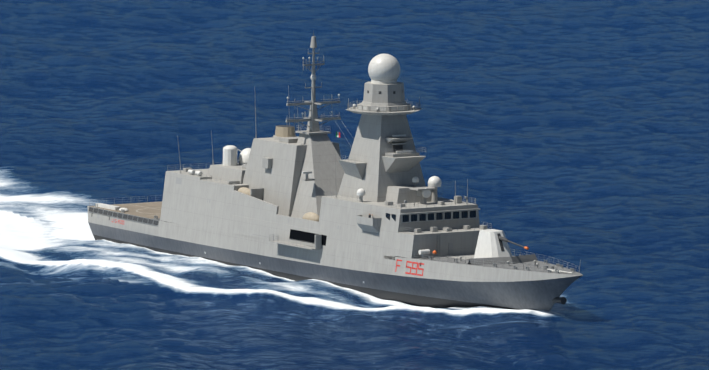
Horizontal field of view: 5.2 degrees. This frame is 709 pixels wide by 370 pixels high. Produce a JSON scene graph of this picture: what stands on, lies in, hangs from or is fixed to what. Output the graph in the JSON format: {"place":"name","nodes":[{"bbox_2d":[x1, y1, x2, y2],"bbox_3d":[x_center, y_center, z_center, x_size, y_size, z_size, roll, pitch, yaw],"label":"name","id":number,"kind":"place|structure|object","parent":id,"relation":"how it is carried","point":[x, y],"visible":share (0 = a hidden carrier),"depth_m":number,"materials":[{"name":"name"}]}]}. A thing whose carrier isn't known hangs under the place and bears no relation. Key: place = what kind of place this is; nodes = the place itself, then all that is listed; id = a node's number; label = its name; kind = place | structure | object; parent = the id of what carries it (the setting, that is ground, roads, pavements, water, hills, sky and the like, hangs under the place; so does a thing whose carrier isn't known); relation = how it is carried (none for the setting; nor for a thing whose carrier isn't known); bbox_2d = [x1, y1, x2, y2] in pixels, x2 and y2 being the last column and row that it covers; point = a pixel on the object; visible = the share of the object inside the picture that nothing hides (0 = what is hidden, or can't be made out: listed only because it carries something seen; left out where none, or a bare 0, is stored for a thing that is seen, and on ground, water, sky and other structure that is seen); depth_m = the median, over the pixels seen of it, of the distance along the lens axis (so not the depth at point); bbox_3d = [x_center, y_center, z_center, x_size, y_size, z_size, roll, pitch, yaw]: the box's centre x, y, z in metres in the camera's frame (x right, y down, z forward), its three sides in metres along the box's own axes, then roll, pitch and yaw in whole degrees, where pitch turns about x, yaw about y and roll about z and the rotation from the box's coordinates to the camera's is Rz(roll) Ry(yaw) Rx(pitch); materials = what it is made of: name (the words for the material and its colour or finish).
{"place":"outdoors","nodes":[
{"label":"outdoors","id":0,"kind":"place"},
{"bbox_2d":[0,0,708,369],"bbox_3d":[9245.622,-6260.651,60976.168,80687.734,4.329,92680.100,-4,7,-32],"label":"sea","id":1,"kind":"structure","parent":0,"point":[572,132],"depth_m":1533.55,"materials":[{"name":"liquid"}]},
{"bbox_2d":[87,33,582,310],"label":"frigate","id":2,"kind":"object","parent":1,"relation":"on","point":[373,214],"visible":1,"depth_m":1319.64,"materials":[{"name":"grey metal"}]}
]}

